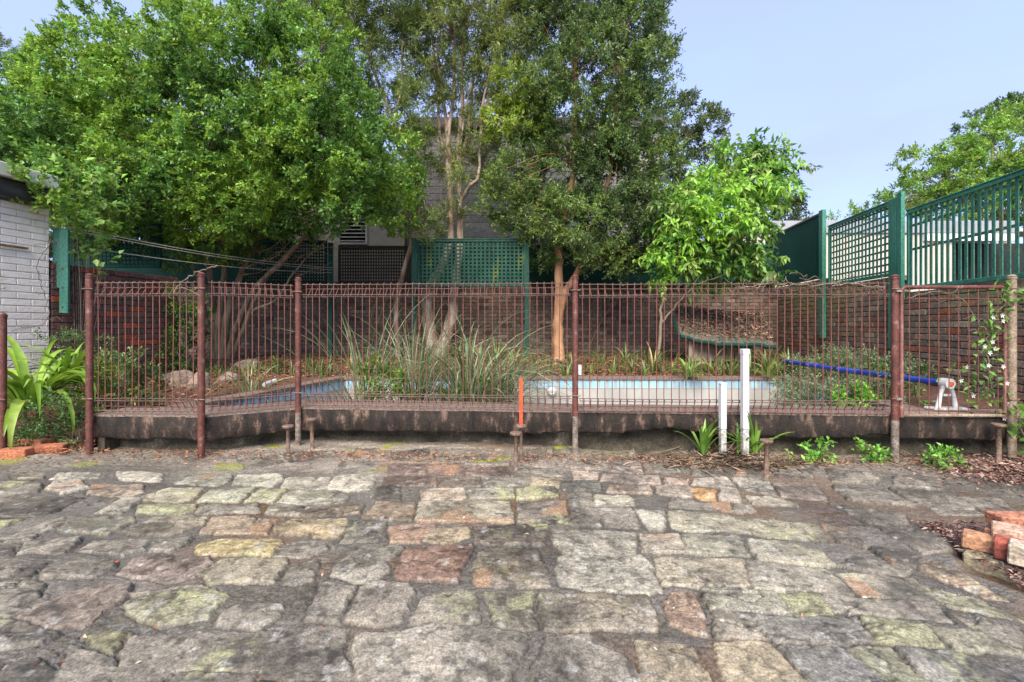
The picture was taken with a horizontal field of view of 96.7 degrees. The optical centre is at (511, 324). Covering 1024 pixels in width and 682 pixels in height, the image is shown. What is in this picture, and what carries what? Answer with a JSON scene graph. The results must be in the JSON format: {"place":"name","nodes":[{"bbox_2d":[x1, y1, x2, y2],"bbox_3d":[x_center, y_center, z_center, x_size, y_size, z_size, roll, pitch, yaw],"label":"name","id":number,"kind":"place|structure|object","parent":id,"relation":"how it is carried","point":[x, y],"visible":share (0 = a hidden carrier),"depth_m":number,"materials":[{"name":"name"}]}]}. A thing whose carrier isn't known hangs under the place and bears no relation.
{"place":"outdoors","nodes":[
{"label":"outdoors","id":0,"kind":"place"},
{"bbox_2d":[0,437,1023,681],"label":"paving","id":1,"kind":"structure","parent":0,"point":[598,573],"depth_m":2.20,"materials":[{"name":"stone"}]},
{"bbox_2d":[0,446,35,458],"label":"loose brick","id":2,"kind":"object","parent":1,"relation":"on","point":[15,452],"visible":0.92,"depth_m":3.85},
{"bbox_2d":[21,438,53,445],"bbox_3d":[-4.403,1.091,4.225,0.236,0.084,0.118,0,0,12],"label":"loose brick","id":3,"kind":"object","parent":1,"relation":"on","point":[44,441],"visible":0.5,"depth_m":4.18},
{"bbox_2d":[34,442,69,453],"bbox_3d":[-4.083,1.097,4.025,0.235,0.083,0.116,0,0,-20],"label":"loose brick","id":4,"kind":"object","parent":1,"relation":"on","point":[50,447],"visible":0.68,"depth_m":4.00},
{"bbox_2d":[7,434,97,454],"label":"leaf litter","id":5,"kind":"object","parent":1,"relation":"on","point":[71,449],"visible":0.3,"depth_m":4.20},
{"bbox_2d":[306,417,317,449],"bbox_3d":[-1.886,1.037,4.291,0.100,0.319,0.100,0,0,0],"label":"pipe stub","id":6,"kind":"object","parent":1,"relation":"on","point":[311,420],"visible":0.93,"depth_m":4.28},
{"bbox_2d":[12,457,961,664],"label":"leaf scraps","id":7,"kind":"object","parent":1,"relation":"on","point":[85,636],"visible":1,"depth_m":2.09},
{"bbox_2d":[2,447,1011,474],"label":"leaf scraps","id":8,"kind":"object","parent":1,"relation":"on","point":[380,452],"visible":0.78,"depth_m":3.99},
{"bbox_2d":[510,431,521,470],"bbox_3d":[0.031,1.051,3.756,0.100,0.336,0.100,0,0,0],"label":"pipe stub","id":9,"kind":"object","parent":1,"relation":"on","point":[515,434],"visible":0.93,"depth_m":3.74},
{"bbox_2d":[515,424,526,461],"bbox_3d":[0.079,1.043,3.963,0.100,0.353,0.100,0,0,0],"label":"pipe stub","id":10,"kind":"object","parent":1,"relation":"on","point":[521,427],"visible":0.92,"depth_m":3.95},
{"bbox_2d":[519,378,522,424],"bbox_3d":[0.079,0.666,3.961,0.030,0.404,0.018,0,0,0],"label":"red stake","id":11,"kind":"object","parent":10,"relation":"on","point":[520,401],"visible":1,"depth_m":3.96,"materials":[{"name":"orange paint"}]},
{"bbox_2d":[718,382,726,454],"bbox_3d":[1.858,0.868,4.014,0.056,0.722,0.056,0,0,-6],"label":"white pipe","id":12,"kind":"object","parent":1,"relation":"on","point":[722,413],"visible":0.87,"depth_m":3.99,"materials":[{"name":"plastic"}]},
{"bbox_2d":[623,441,853,475],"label":"dry leaves","id":13,"kind":"object","parent":1,"relation":"on","point":[712,458],"visible":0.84,"depth_m":3.92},
{"bbox_2d":[676,418,743,454],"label":"strappy plant","id":14,"kind":"object","parent":13,"relation":"on","point":[706,435],"visible":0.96,"depth_m":4.05,"materials":[{"name":"green plant"}]},
{"bbox_2d":[717,411,790,455],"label":"strappy plant","id":15,"kind":"object","parent":13,"relation":"on","point":[754,448],"visible":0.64,"depth_m":4.02,"materials":[{"name":"green plant"}]},
{"bbox_2d":[740,349,749,454],"bbox_3d":[2.057,0.721,4.022,0.060,1.021,0.060,0,0,-6],"label":"white pipe","id":16,"kind":"object","parent":1,"relation":"on","point":[744,386],"visible":0.88,"depth_m":4.00,"materials":[{"name":"plastic"}]},
{"bbox_2d":[760,438,772,479],"bbox_3d":[2.041,1.080,3.652,0.100,0.323,0.100,0,0,0],"label":"pipe stub","id":17,"kind":"object","parent":1,"relation":"on","point":[766,441],"visible":0.94,"depth_m":3.64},
{"bbox_2d":[797,436,838,465],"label":"leafy weed","id":18,"kind":"object","parent":1,"relation":"on","point":[815,454],"visible":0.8,"depth_m":4.04,"materials":[{"name":"green plant"}]},
{"bbox_2d":[866,449,1023,497],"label":"bark mulch","id":19,"kind":"object","parent":1,"relation":"on","point":[1006,464],"visible":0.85,"depth_m":3.75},
{"bbox_2d":[852,436,900,464],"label":"leafy weed","id":20,"kind":"object","parent":19,"relation":"on","point":[873,453],"visible":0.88,"depth_m":4.03,"materials":[{"name":"green plant"}]},
{"bbox_2d":[921,442,971,471],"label":"leafy weed","id":21,"kind":"object","parent":1,"relation":"on","point":[940,453],"visible":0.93,"depth_m":3.86,"materials":[{"name":"green plant"}]},
{"bbox_2d":[916,519,1023,588],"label":"bark mulch","id":22,"kind":"object","parent":1,"relation":"on","point":[944,531],"visible":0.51,"depth_m":2.61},
{"bbox_2d":[984,524,990,533],"bbox_3d":[2.818,1.204,2.619,0.204,0.084,0.113,0,0,-33],"label":"loose brick","id":23,"kind":"object","parent":22,"relation":"on","point":[987,528],"visible":0.12,"depth_m":2.60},
{"bbox_2d":[984,510,1023,525],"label":"loose brick","id":24,"kind":"object","parent":23,"relation":"on","point":[1014,517],"visible":0.65,"depth_m":2.55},
{"bbox_2d":[963,549,1023,583],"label":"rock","id":25,"kind":"object","parent":1,"relation":"on","point":[968,555],"visible":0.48,"depth_m":2.34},
{"bbox_2d":[961,528,993,554],"bbox_3d":[2.558,1.170,2.422,0.114,0.078,0.233,0,0,-41],"label":"loose brick","id":26,"kind":"object","parent":25,"relation":"on","point":[977,541],"visible":0.62,"depth_m":2.44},
{"bbox_2d":[990,520,1023,539],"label":"loose brick","id":27,"kind":"object","parent":26,"relation":"on","point":[1007,529],"visible":0.83,"depth_m":2.42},
{"bbox_2d":[993,534,1023,560],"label":"loose brick","id":28,"kind":"object","parent":25,"relation":"on","point":[1000,546],"visible":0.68,"depth_m":2.33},
{"bbox_2d":[1007,538,1023,566],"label":"loose brick","id":29,"kind":"object","parent":25,"relation":"on","point":[1015,554],"visible":1,"depth_m":2.25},
{"bbox_2d":[990,423,1006,462],"bbox_3d":[4.204,1.058,3.934,0.100,0.415,0.100,0,0,0],"label":"pipe stub","id":30,"kind":"object","parent":1,"relation":"on","point":[998,442],"visible":0.92,"depth_m":3.92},
{"bbox_2d":[1005,274,1020,457],"bbox_3d":[4.392,0.357,3.999,0.093,1.605,0.077,0,0,0],"label":"latch post","id":31,"kind":"object","parent":1,"relation":"on","point":[1011,446],"visible":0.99,"depth_m":3.98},
{"bbox_2d":[962,278,1023,420],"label":"jasmine vine","id":32,"kind":"object","parent":31,"relation":"attached to","point":[985,347],"visible":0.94,"depth_m":3.97,"materials":[{"name":"green plant"}]},
{"bbox_2d":[1006,403,1023,454],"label":"creeper","id":33,"kind":"object","parent":31,"relation":"attached to","point":[1020,406],"visible":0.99,"depth_m":3.91,"materials":[{"name":"green plant"}]},
{"bbox_2d":[0,0,1023,260],"label":"sky","id":34,"kind":"structure","parent":0,"point":[851,82],"materials":[{"name":"blue"}]},
{"bbox_2d":[7,354,1023,446],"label":"garden bed","id":35,"kind":"object","parent":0,"point":[983,403],"visible":0.1,"depth_m":5.69,"materials":[{"name":"soil"}]},
{"bbox_2d":[0,288,7,448],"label":"rusty post","id":36,"kind":"object","parent":35,"relation":"on","point":[3,366],"visible":0.94,"depth_m":3.97,"materials":[{"name":"metal"}]},
{"bbox_2d":[7,380,106,445],"bbox_3d":[-4.395,0.904,4.247,0.932,0.802,0.817,0,0,0],"label":"ground cover","id":37,"kind":"object","parent":35,"relation":"on","point":[27,430],"visible":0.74,"depth_m":4.25,"materials":[{"name":"green plant"}]},
{"bbox_2d":[7,343,122,387],"bbox_3d":[-4.714,0.434,4.729,1.018,0.506,1.010,0,0,0],"label":"strap leaved lily","id":38,"kind":"object","parent":35,"relation":"on","point":[65,365],"visible":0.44,"depth_m":4.69,"materials":[{"name":"green plant"}]},
{"bbox_2d":[3,335,144,448],"bbox_3d":[-4.704,0.688,4.445,1.531,1.194,1.548,0,0,0],"label":"strap leaved lily","id":39,"kind":"object","parent":35,"relation":"on","point":[17,392],"visible":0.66,"depth_m":4.42,"materials":[{"name":"green plant"}]},
{"bbox_2d":[31,323,119,397],"bbox_3d":[-5.077,0.432,5.358,0.783,0.922,0.767,0,0,0],"label":"shrub","id":40,"kind":"object","parent":35,"relation":"on","point":[64,340],"visible":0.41,"depth_m":5.28,"materials":[{"name":"green plant"}]},
{"bbox_2d":[29,151,129,385],"bbox_3d":[-5.987,-0.701,6.166,1.427,3.103,0.953,0,0,22],"label":"climbing vine","id":41,"kind":"object","parent":35,"relation":"on","point":[104,205],"visible":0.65,"depth_m":6.12,"materials":[{"name":"green plant"}]},
{"bbox_2d":[79,345,176,411],"bbox_3d":[-4.209,0.648,4.944,0.941,0.893,0.754,0,0,0],"label":"shrub","id":42,"kind":"object","parent":35,"relation":"on","point":[128,374],"visible":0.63,"depth_m":4.87,"materials":[{"name":"green plant"}]},
{"bbox_2d":[167,370,194,386],"bbox_3d":[-4.457,0.785,6.208,0.379,0.360,0.278,0,0,0],"label":"rock","id":43,"kind":"object","parent":35,"relation":"on","point":[182,377],"visible":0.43,"depth_m":6.10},
{"bbox_2d":[150,280,216,372],"bbox_3d":[-5.307,0.083,7.526,0.847,1.641,0.886,0,0,0],"label":"hedge bush","id":44,"kind":"object","parent":35,"relation":"on","point":[183,323],"visible":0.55,"depth_m":7.33,"materials":[{"name":"green plant"}]},
{"bbox_2d":[187,371,212,388],"bbox_3d":[-4.113,0.779,6.003,0.325,0.350,0.232,0,0,0],"label":"rock","id":45,"kind":"object","parent":35,"relation":"on","point":[207,380],"visible":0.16,"depth_m":5.93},
{"bbox_2d":[0,0,431,358],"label":"broadleaf tree","id":46,"kind":"object","parent":35,"relation":"on","point":[275,168],"visible":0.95,"depth_m":7.07,"materials":[{"name":"green plant"}]},
{"bbox_2d":[205,358,307,402],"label":"strappy grass","id":47,"kind":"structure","parent":35,"relation":"on","point":[247,384],"depth_m":5.55,"materials":[{"name":"green plant"}]},
{"bbox_2d":[328,243,333,358],"bbox_3d":[-3.905,-0.473,9.800,0.100,2.586,0.100,0,0,0],"label":"green post","id":48,"kind":"object","parent":35,"relation":"on","point":[330,300],"visible":0.78,"depth_m":9.76,"materials":[{"name":"paint"}]},
{"bbox_2d":[218,0,448,357],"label":"bottlebrush tree","id":49,"kind":"object","parent":35,"relation":"on","point":[376,39],"visible":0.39,"depth_m":9.16,"materials":[{"name":"green plant"}]},
{"bbox_2d":[411,238,415,359],"bbox_3d":[-1.988,-0.470,9.220,0.100,2.580,0.100,0,0,0],"label":"green post","id":50,"kind":"object","parent":35,"relation":"on","point":[413,241],"visible":0.59,"depth_m":9.18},
{"bbox_2d":[415,238,525,286],"bbox_3d":[-0.836,-1.259,9.200,2.229,0.972,0.075,0,0,0],"label":"trellis panel","id":51,"kind":"object","parent":50,"relation":"attached to","point":[477,241],"visible":0.91,"depth_m":9.19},
{"bbox_2d":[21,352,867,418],"bbox_3d":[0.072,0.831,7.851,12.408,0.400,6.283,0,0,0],"label":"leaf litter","id":52,"kind":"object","parent":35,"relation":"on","point":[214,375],"visible":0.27,"depth_m":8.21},
{"bbox_2d":[374,0,562,357],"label":"paperbark tree","id":53,"kind":"object","parent":35,"relation":"on","point":[495,36],"visible":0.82,"depth_m":9.49,"materials":[{"name":"green plant"}]},
{"bbox_2d":[178,282,776,355],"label":"brick wall","id":54,"kind":"structure","parent":35,"relation":"on","point":[539,305],"depth_m":11.00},
{"bbox_2d":[419,247,521,282],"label":"solid fence panel","id":55,"kind":"object","parent":54,"relation":"on","point":[475,266],"visible":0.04,"depth_m":10.89,"materials":[{"name":"green paint"}]},
{"bbox_2d":[338,246,410,283],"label":"trellis panel","id":56,"kind":"object","parent":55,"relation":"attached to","point":[373,248],"visible":0.81,"depth_m":10.84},
{"bbox_2d":[529,245,660,284],"bbox_3d":[1.993,-1.437,10.883,3.168,0.957,0.066,0,0,0],"label":"solid fence panel","id":57,"kind":"object","parent":54,"relation":"on","point":[596,276],"visible":0.2,"depth_m":10.89,"materials":[{"name":"green paint"}]},
{"bbox_2d":[160,345,832,376],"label":"undergrowth","id":58,"kind":"object","parent":35,"relation":"on","point":[322,371],"visible":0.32,"depth_m":7.65,"materials":[{"name":"green plant"}]},
{"bbox_2d":[525,238,528,359],"bbox_3d":[0.302,-0.470,9.220,0.100,2.580,0.100,0,0,0],"label":"green post","id":59,"kind":"object","parent":35,"relation":"on","point":[527,299],"visible":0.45,"depth_m":9.18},
{"bbox_2d":[468,0,692,360],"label":"smooth barked tree","id":60,"kind":"object","parent":35,"relation":"on","point":[585,24],"visible":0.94,"depth_m":8.61,"materials":[{"name":"green plant"}]},
{"bbox_2d":[629,342,672,372],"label":"bed plant","id":61,"kind":"object","parent":35,"relation":"on","point":[649,360],"visible":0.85,"depth_m":7.67,"materials":[{"name":"green plant"}]},
{"bbox_2d":[663,355,712,384],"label":"fern","id":62,"kind":"object","parent":35,"relation":"on","point":[689,370],"visible":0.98,"depth_m":6.84,"materials":[{"name":"green plant"}]},
{"bbox_2d":[669,307,775,363],"bbox_3d":[4.170,0.202,9.085,2.077,1.235,1.643,0,0,11],"label":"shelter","id":63,"kind":"object","parent":35,"relation":"on","point":[687,335],"visible":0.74,"depth_m":8.69,"materials":[{"name":"paint"}]},
{"bbox_2d":[672,305,773,339],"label":"fallen leaves","id":64,"kind":"object","parent":63,"relation":"on","point":[734,323],"visible":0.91,"depth_m":9.16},
{"bbox_2d":[633,126,822,358],"bbox_3d":[3.834,-1.449,8.237,3.190,4.466,2.018,0,0,0],"label":"young tree","id":65,"kind":"object","parent":35,"relation":"on","point":[689,248],"visible":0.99,"depth_m":8.02,"materials":[{"name":"green plant"}]},
{"bbox_2d":[749,357,795,385],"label":"fern","id":66,"kind":"object","parent":35,"relation":"on","point":[771,368],"visible":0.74,"depth_m":6.84,"materials":[{"name":"green plant"}]},
{"bbox_2d":[752,347,798,373],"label":"bed plant","id":67,"kind":"object","parent":35,"relation":"on","point":[767,361],"visible":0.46,"depth_m":7.21,"materials":[{"name":"green plant"}]},
{"bbox_2d":[768,341,934,405],"bbox_3d":[4.417,0.745,6.021,1.747,1.006,3.037,0,0,34],"label":"grey green shrub","id":68,"kind":"object","parent":35,"relation":"on","point":[804,388],"visible":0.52,"depth_m":5.88,"materials":[{"name":"green plant"}]},
{"bbox_2d":[826,379,880,405],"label":"leafy weed","id":69,"kind":"object","parent":35,"relation":"on","point":[858,391],"visible":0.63,"depth_m":4.91,"materials":[{"name":"green plant"}]},
{"bbox_2d":[780,359,969,409],"bbox_3d":[4.199,0.661,5.824,0.347,0.329,3.284,0,0,5],"label":"pool cover roller","id":70,"kind":"object","parent":35,"relation":"on","point":[943,383],"visible":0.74,"depth_m":4.46,"materials":[{"name":"blue plastic"}]},
{"bbox_2d":[859,358,939,405],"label":"leafy weed","id":71,"kind":"object","parent":35,"relation":"on","point":[906,383],"visible":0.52,"depth_m":4.86,"materials":[{"name":"green plant"}]},
{"bbox_2d":[146,376,935,411],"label":"swimming pool","id":72,"kind":"structure","parent":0,"point":[647,389],"depth_m":6.95,"materials":[{"name":"paint"}]},
{"label":"ground","id":73,"kind":"structure","parent":0,"visible":0},
{"bbox_2d":[0,27,19,69],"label":"garden tree","id":74,"kind":"object","parent":73,"relation":"on","point":[8,42],"visible":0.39,"depth_m":16.05,"materials":[{"name":"grey plant"}]},
{"bbox_2d":[0,161,58,381],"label":"painted brick building","id":75,"kind":"structure","parent":73,"relation":"on","point":[24,230],"depth_m":5.56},
{"bbox_2d":[12,239,61,330],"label":"bare vine","id":76,"kind":"object","parent":75,"relation":"attached to","point":[41,288],"visible":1,"depth_m":5.56,"materials":[{"name":"brown plant"}]},
{"bbox_2d":[46,222,330,267],"bbox_3d":[-4.947,-1.255,7.680,0.010,0.162,4.682,0,0,28],"label":"washing line","id":77,"kind":"object","parent":75,"relation":"attached to","point":[185,249],"visible":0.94,"depth_m":7.18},
{"bbox_2d":[49,225,328,269],"bbox_3d":[-4.938,-1.216,7.690,0.010,0.168,4.656,0,0,28],"label":"washing line","id":78,"kind":"object","parent":75,"relation":"attached to","point":[186,251],"visible":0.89,"depth_m":7.21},
{"bbox_2d":[49,263,177,405],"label":"brick wall","id":79,"kind":"structure","parent":73,"relation":"on","point":[67,319],"depth_m":6.75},
{"bbox_2d":[53,229,58,287],"bbox_3d":[-5.921,-0.868,5.933,0.091,0.766,0.066,0,0,-20],"label":"green board","id":80,"kind":"object","parent":79,"relation":"attached to","point":[55,247],"visible":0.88,"depth_m":5.92,"materials":[{"name":"paint"}]},
{"bbox_2d":[59,229,69,312],"bbox_3d":[-5.817,-0.701,5.912,0.091,1.093,0.066,0,0,-20],"label":"green board","id":81,"kind":"object","parent":79,"relation":"attached to","point":[64,272],"visible":1,"depth_m":5.90,"materials":[{"name":"paint"}]},
{"bbox_2d":[51,244,241,283],"bbox_3d":[-8.718,-1.463,10.883,4.535,0.957,0.066,0,0,0],"label":"solid fence panel","id":82,"kind":"object","parent":79,"relation":"on","point":[232,272],"visible":0.16,"depth_m":10.89,"materials":[{"name":"green paint"}]},
{"bbox_2d":[70,224,162,267],"bbox_3d":[-6.874,-1.374,7.900,1.568,0.760,0.075,0,0,0],"label":"trellis panel","id":83,"kind":"object","parent":82,"relation":"on","point":[129,264],"visible":0.52,"depth_m":7.89,"materials":[{"name":"green paint"}]},
{"bbox_2d":[241,240,327,283],"bbox_3d":[-5.423,-1.496,10.850,2.036,1.032,0.075,0,0,0],"label":"trellis panel","id":84,"kind":"object","parent":82,"relation":"attached to","point":[273,242],"visible":0.69,"depth_m":10.84,"materials":[{"name":"green paint"}]},
{"bbox_2d":[1,90,346,269],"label":"hedge tree","id":85,"kind":"object","parent":73,"relation":"on","point":[147,207],"visible":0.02,"depth_m":11.17,"materials":[{"name":"green plant"}]},
{"bbox_2d":[245,188,406,281],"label":"rendered building","id":86,"kind":"structure","parent":73,"relation":"on","point":[354,235],"depth_m":12.50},
{"bbox_2d":[338,201,367,244],"bbox_3d":[-4.351,-2.818,12.457,0.798,1.237,0.095,0,0,0],"label":"vent","id":87,"kind":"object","parent":86,"relation":"in","point":[353,236],"depth_m":12.47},
{"bbox_2d":[407,117,667,280],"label":"block building","id":88,"kind":"structure","parent":73,"relation":"on","point":[479,228],"depth_m":12.50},
{"bbox_2d":[94,403,1023,457],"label":"concrete ledge","id":89,"kind":"object","parent":73,"relation":"on","point":[598,430],"visible":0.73,"depth_m":4.27,"materials":[{"name":"concrete"}]},
{"bbox_2d":[81,272,900,463],"bbox_3d":[-0.172,0.406,4.205,7.228,1.741,0.519,0,0,0],"label":"pool fence","id":90,"kind":"object","parent":89,"relation":"on","point":[89,361],"visible":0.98,"depth_m":4.13,"materials":[{"name":"metal"}]},
{"bbox_2d":[724,272,884,291],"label":"bare vine","id":91,"kind":"object","parent":90,"relation":"on","point":[770,282],"visible":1,"depth_m":4.06,"materials":[{"name":"brown plant"}]},
{"bbox_2d":[895,285,1013,417],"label":"pool gate","id":92,"kind":"structure","parent":90,"relation":"attached to","point":[901,358],"depth_m":4.00,"materials":[{"name":"metal"}]},
{"bbox_2d":[936,361,987,413],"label":"jasmine vine","id":93,"kind":"object","parent":89,"relation":"on","point":[971,401],"visible":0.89,"depth_m":4.09,"materials":[{"name":"green plant"}]},
{"bbox_2d":[647,84,734,197],"bbox_3d":[5.446,-3.099,14.121,3.498,8.923,2.336,0,0,0],"label":"evergreen tree","id":94,"kind":"object","parent":73,"relation":"on","point":[695,133],"visible":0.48,"depth_m":13.78,"materials":[{"name":"green plant"}]},
{"bbox_2d":[746,172,812,220],"bbox_3d":[9.977,-2.230,17.487,2.900,7.183,2.288,0,0,0],"label":"evergreen tree","id":95,"kind":"object","parent":73,"relation":"on","point":[798,203],"visible":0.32,"depth_m":16.96,"materials":[{"name":"green plant"}]},
{"bbox_2d":[826,196,906,220],"bbox_3d":[14.921,-2.081,18.872,3.735,6.884,1.544,0,0,-6],"label":"garden tree","id":96,"kind":"object","parent":73,"relation":"on","point":[857,210],"visible":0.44,"depth_m":18.92,"materials":[{"name":"green plant"}]},
{"bbox_2d":[715,221,1023,291],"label":"neighbour shed","id":97,"kind":"structure","parent":73,"relation":"on","point":[788,224],"depth_m":14.02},
{"bbox_2d":[778,275,1023,408],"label":"brick wall","id":98,"kind":"structure","parent":73,"relation":"on","point":[943,330],"depth_m":6.39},
{"bbox_2d":[661,245,772,283],"bbox_3d":[4.918,-1.450,10.883,2.682,0.931,0.066,0,0,0],"label":"solid fence panel","id":99,"kind":"object","parent":98,"relation":"on","point":[766,247],"visible":0.06,"depth_m":10.89,"materials":[{"name":"green paint"}]},
{"bbox_2d":[765,213,818,286],"bbox_3d":[6.309,-1.570,10.310,0.060,1.300,2.814,0,0,9],"label":"solid fence panel","id":100,"kind":"object","parent":98,"relation":"on","point":[798,246],"visible":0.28,"depth_m":9.80,"materials":[{"name":"green paint"}]},
{"bbox_2d":[819,209,825,337],"bbox_3d":[5.995,-0.985,8.801,0.082,2.470,0.140,0,0,9],"label":"green post","id":101,"kind":"object","parent":98,"relation":"attached to","point":[822,244],"visible":0.91,"depth_m":8.74,"materials":[{"name":"paint"}]},
{"bbox_2d":[827,201,887,285],"bbox_3d":[5.913,-1.318,7.790,0.075,1.146,1.801,0,0,9],"label":"trellis panel","id":102,"kind":"object","parent":98,"relation":"on","point":[848,221],"visible":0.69,"depth_m":7.72,"materials":[{"name":"green paint"}]},
{"bbox_2d":[888,191,904,347],"bbox_3d":[5.665,-0.792,6.697,0.082,2.265,0.300,0,0,9],"label":"green post","id":103,"kind":"object","parent":98,"relation":"attached to","point":[896,235],"visible":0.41,"depth_m":6.69,"materials":[{"name":"paint"}]},
{"bbox_2d":[906,168,1023,289],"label":"trellis panel","id":104,"kind":"object","parent":98,"relation":"on","point":[988,184],"visible":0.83,"depth_m":5.56,"materials":[{"name":"green paint"}]},
{"bbox_2d":[869,99,1023,242],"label":"garden tree","id":105,"kind":"object","parent":73,"relation":"on","point":[977,153],"visible":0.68,"depth_m":16.84,"materials":[{"name":"green plant"}]},
{"bbox_2d":[947,90,1023,242],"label":"garden tree","id":106,"kind":"object","parent":73,"relation":"on","point":[955,128],"visible":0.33,"depth_m":21.95,"materials":[{"name":"green plant"}]},
{"bbox_3d":[-0.950,1.677,5.750,2.900,0.885,1.700,0,0,0],"label":"soil mound","id":107,"kind":"object","parent":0,"visible":0},
{"bbox_2d":[254,279,472,399],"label":"strappy grass","id":108,"kind":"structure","parent":107,"relation":"on","point":[353,359],"depth_m":5.38,"materials":[{"name":"green plant"}]},
{"bbox_2d":[355,351,415,399],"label":"leafy weed","id":109,"kind":"object","parent":107,"relation":"on","point":[397,386],"visible":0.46,"depth_m":5.35,"materials":[{"name":"green plant"}]},
{"bbox_2d":[322,304,497,400],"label":"strappy grass","id":110,"kind":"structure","parent":107,"relation":"on","point":[430,357],"depth_m":5.61,"materials":[{"name":"green plant"}]},
{"bbox_2d":[333,299,586,402],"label":"strappy grass","id":111,"kind":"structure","parent":107,"relation":"on","point":[463,380],"depth_m":5.20,"materials":[{"name":"green plant"}]},
{"bbox_2d":[435,371,498,401],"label":"leafy weed","id":112,"kind":"object","parent":107,"relation":"on","point":[458,393],"visible":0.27,"depth_m":5.25,"materials":[{"name":"green plant"}]},
{"bbox_2d":[415,318,592,403],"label":"strappy grass","id":113,"kind":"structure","parent":107,"relation":"on","point":[512,382],"depth_m":5.94,"materials":[{"name":"green plant"}]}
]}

